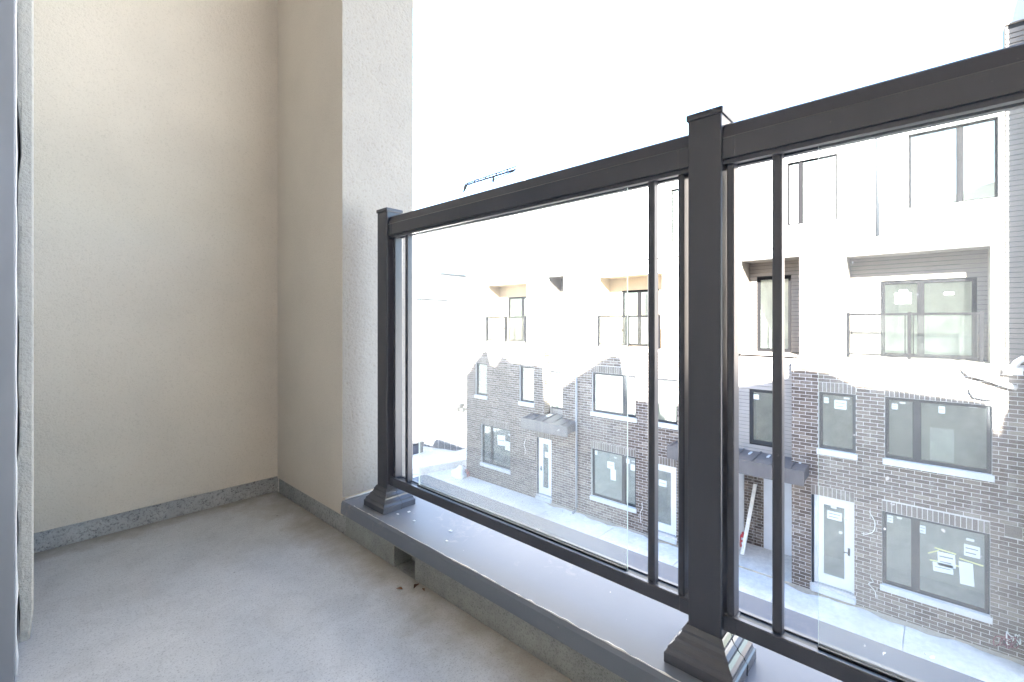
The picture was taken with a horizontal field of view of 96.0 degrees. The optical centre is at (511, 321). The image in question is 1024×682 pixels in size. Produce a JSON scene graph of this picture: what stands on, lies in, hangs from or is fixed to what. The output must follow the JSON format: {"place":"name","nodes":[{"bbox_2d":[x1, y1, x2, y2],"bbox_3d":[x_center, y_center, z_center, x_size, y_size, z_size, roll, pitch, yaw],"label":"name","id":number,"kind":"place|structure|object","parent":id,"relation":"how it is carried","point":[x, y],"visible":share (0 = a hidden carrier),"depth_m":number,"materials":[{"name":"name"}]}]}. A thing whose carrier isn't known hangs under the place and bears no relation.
{"place":"outdoors","nodes":[
{"label":"outdoors","id":0,"kind":"place"},
{"bbox_2d":[413,439,423,454],"bbox_3d":[-5.343,6.720,24.518,0.780,0.560,1.080,0,0,43],"label":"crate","id":1,"kind":"object","parent":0,"point":[415,446],"visible":0.42,"depth_m":24.43,"materials":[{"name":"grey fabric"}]},
{"bbox_2d":[413,271,466,404],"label":"house","id":2,"kind":"structure","parent":0,"point":[443,331],"depth_m":40.33,"materials":[{"name":"white paint"}]},
{"bbox_2d":[421,433,466,450],"bbox_3d":[-3.678,6.575,25.222,3.168,0.850,0.062,0,0,26],"label":"silt fence","id":3,"kind":"object","parent":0,"point":[443,444],"visible":0.84,"depth_m":25.28,"materials":[{"name":"grey fabric"}]},
{"bbox_2d":[0,0,984,681],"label":"stucco building","id":4,"kind":"structure","parent":0,"point":[194,194],"depth_m":1.75,"materials":[{"name":"paint"}]},
{"bbox_2d":[15,491,573,681],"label":"balcony floor","id":5,"kind":"structure","parent":4,"relation":"on","point":[275,586],"depth_m":1.24,"materials":[{"name":"concrete"}]},
{"bbox_2d":[364,42,1023,681],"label":"glass railing","id":6,"kind":"object","parent":4,"relation":"on","point":[708,156],"visible":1,"depth_m":0.88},
{"bbox_2d":[413,397,791,582],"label":"ground","id":7,"kind":"structure","parent":0,"point":[435,417],"depth_m":28.50,"materials":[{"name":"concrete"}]},
{"bbox_2d":[413,449,466,474],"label":"concrete slab","id":8,"kind":"structure","parent":7,"relation":"on","point":[440,462],"depth_m":22.05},
{"bbox_2d":[450,403,466,421],"bbox_3d":[-3.690,6.417,32.652,1.300,1.195,1.053,0,0,43],"label":"trestle","id":9,"kind":"object","parent":7,"relation":"on","point":[460,407],"visible":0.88,"depth_m":32.49,"materials":[{"name":"white"}]},
{"bbox_2d":[451,465,466,479],"bbox_3d":[-2.341,6.736,20.693,0.840,0.509,0.597,0,0,43],"label":"sheeting heap","id":10,"kind":"object","parent":7,"relation":"on","point":[459,471],"visible":1,"depth_m":20.54,"materials":[{"name":"plastic"}]},
{"bbox_2d":[463,166,525,191],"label":"crane","id":11,"kind":"object","parent":7,"relation":"on","point":[489,177],"visible":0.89,"depth_m":60.00,"materials":[{"name":"metal"}]},
{"bbox_2d":[466,202,576,509],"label":"townhouse","id":12,"kind":"structure","parent":7,"relation":"on","point":[521,344],"depth_m":18.69,"materials":[{"name":"white paint"}]},
{"bbox_2d":[474,363,486,399],"bbox_3d":[-1.327,2.624,20.331,0.790,1.561,0.200,0,0,43],"label":"window","id":13,"kind":"structure","parent":12,"relation":"in","point":[481,367],"depth_m":20.40,"materials":[{"name":"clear glass"}]},
{"bbox_2d":[480,424,510,473],"bbox_3d":[-0.684,5.425,19.738,1.800,1.821,0.200,0,0,43],"label":"window","id":14,"kind":"structure","parent":12,"relation":"in","point":[496,440],"depth_m":19.77,"materials":[{"name":"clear glass"}]},
{"bbox_2d":[508,296,526,341],"bbox_3d":[0.364,-0.090,20.005,1.382,1.932,0.076,0,0,43],"label":"sliding door","id":15,"kind":"structure","parent":12,"relation":"in","point":[517,306],"depth_m":20.14,"materials":[{"name":"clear glass"}]},
{"bbox_2d":[535,437,551,503],"bbox_3d":[1.270,5.757,17.915,0.766,2.386,0.260,0,0,43],"label":"door","id":16,"kind":"structure","parent":12,"relation":"in","point":[543,445],"depth_m":18.03,"materials":[{"name":"white paint"}]},
{"bbox_2d":[551,371,562,409],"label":"window","id":17,"kind":"structure","parent":12,"relation":"in","point":[559,407],"depth_m":18.01,"materials":[{"name":"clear glass"}]},
{"bbox_2d":[572,181,753,544],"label":"townhouse","id":18,"kind":"structure","parent":7,"relation":"on","point":[601,423],"depth_m":15.94,"materials":[{"name":"white paint"}]},
{"bbox_2d":[590,372,636,422],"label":"window","id":19,"kind":"structure","parent":18,"relation":"in","point":[609,390],"depth_m":17.24,"materials":[{"name":"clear glass"}]},
{"bbox_2d":[590,448,664,513],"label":"window","id":20,"kind":"structure","parent":18,"relation":"in","point":[609,468],"depth_m":17.10,"materials":[{"name":"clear glass"}]},
{"bbox_2d":[622,289,658,345],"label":"sliding door","id":21,"kind":"structure","parent":18,"relation":"in","point":[637,299],"depth_m":17.72,"materials":[{"name":"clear glass"}]},
{"bbox_2d":[658,464,676,544],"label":"door","id":22,"kind":"structure","parent":18,"relation":"in","point":[667,512],"depth_m":14.69,"materials":[{"name":"white paint"}]},
{"bbox_2d":[658,378,677,429],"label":"window","id":23,"kind":"structure","parent":18,"relation":"in","point":[667,388],"depth_m":15.97,"materials":[{"name":"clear glass"}]},
{"bbox_2d":[671,189,677,241],"bbox_3d":[5.291,-3.275,14.159,0.812,1.642,0.070,0,0,43],"label":"window","id":24,"kind":"structure","parent":18,"relation":"in","point":[674,189],"depth_m":14.40,"materials":[{"name":"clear glass"}]},
{"bbox_2d":[739,473,743,540],"bbox_3d":[6.998,5.642,14.925,0.944,2.677,0.070,0,0,43],"label":"porch door","id":25,"kind":"structure","parent":18,"relation":"in","point":[741,476],"depth_m":14.62,"materials":[{"name":"white paint"}]},
{"bbox_2d":[740,484,756,554],"bbox_3d":[7.220,6.015,14.060,0.921,1.926,0.104,0,0,-39],"label":"plank","id":26,"kind":"object","parent":7,"relation":"on","point":[747,526],"visible":1,"depth_m":14.04,"materials":[{"name":"beige wood"}]},
{"bbox_2d":[739,19,1023,660],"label":"townhouse","id":27,"kind":"structure","parent":7,"relation":"on","point":[921,346],"depth_m":11.23,"materials":[{"name":"brown brick"}]},
{"bbox_2d":[750,389,771,445],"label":"window","id":28,"kind":"structure","parent":27,"relation":"in","point":[760,400],"depth_m":14.42,"materials":[{"name":"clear glass"}]},
{"bbox_2d":[757,276,790,351],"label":"sliding door","id":29,"kind":"structure","parent":27,"relation":"in","point":[764,284],"depth_m":15.11,"materials":[{"name":"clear glass"}]},
{"bbox_2d":[764,478,791,555],"bbox_3d":[8.140,5.642,13.878,1.004,2.677,0.060,0,0,43],"label":"porch door","id":30,"kind":"structure","parent":27,"relation":"in","point":[767,483],"depth_m":14.06,"materials":[{"name":"white paint"}]},
{"bbox_2d":[788,154,836,225],"bbox_3d":[7.737,-3.350,11.899,1.092,1.652,0.076,0,0,43],"label":"window","id":31,"kind":"structure","parent":27,"relation":"in","point":[800,164],"depth_m":12.03,"materials":[{"name":"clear glass"}]},
{"bbox_2d":[811,494,855,604],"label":"door","id":32,"kind":"structure","parent":27,"relation":"in","point":[836,517],"depth_m":11.84,"materials":[{"name":"white paint"}]},
{"bbox_2d":[817,392,857,459],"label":"window","id":33,"kind":"structure","parent":27,"relation":"in","point":[837,411],"depth_m":12.74,"materials":[{"name":"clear glass"}]},
{"bbox_2d":[881,277,976,359],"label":"sliding door","id":34,"kind":"structure","parent":27,"relation":"in","point":[934,335],"depth_m":13.75,"materials":[{"name":"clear glass"}]},
{"bbox_2d":[880,511,992,624],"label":"window","id":35,"kind":"structure","parent":27,"relation":"in","point":[907,541],"depth_m":11.00,"materials":[{"name":"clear glass"}]},
{"bbox_2d":[883,397,994,482],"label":"window","id":36,"kind":"structure","parent":27,"relation":"in","point":[949,435],"depth_m":11.02,"materials":[{"name":"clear glass"}]},
{"bbox_2d":[909,117,997,208],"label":"window","id":37,"kind":"structure","parent":27,"relation":"in","point":[958,163],"depth_m":12.62,"materials":[{"name":"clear glass"}]},
{"bbox_2d":[993,631,1020,648],"bbox_3d":[10.150,6.535,9.467,0.399,0.408,0.120,0,0,43],"label":"cable coil","id":38,"kind":"object","parent":27,"relation":"attached to","point":[1009,638],"visible":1,"depth_m":9.43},
{"bbox_2d":[413,0,1015,274],"label":"sky","id":39,"kind":"structure","parent":0,"point":[536,87],"materials":[{"name":"white"}]},
{"bbox_2d":[447,476,1023,681],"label":"pavement","id":40,"kind":"structure","parent":0,"point":[964,658],"depth_m":11.15,"materials":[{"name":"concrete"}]},
{"bbox_2d":[740,532,743,546],"bbox_3d":[7.151,6.753,14.273,0.184,0.476,0.180,0,0,43],"label":"fire extinguisher","id":41,"kind":"object","parent":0,"point":[741,537],"visible":0.54,"depth_m":14.24,"materials":[{"name":"red metal"}]},
{"bbox_2d":[1011,0,1023,21],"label":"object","id":42,"kind":"structure","parent":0,"point":[1018,13],"depth_m":10.20,"materials":[{"name":"grey"}]}
]}

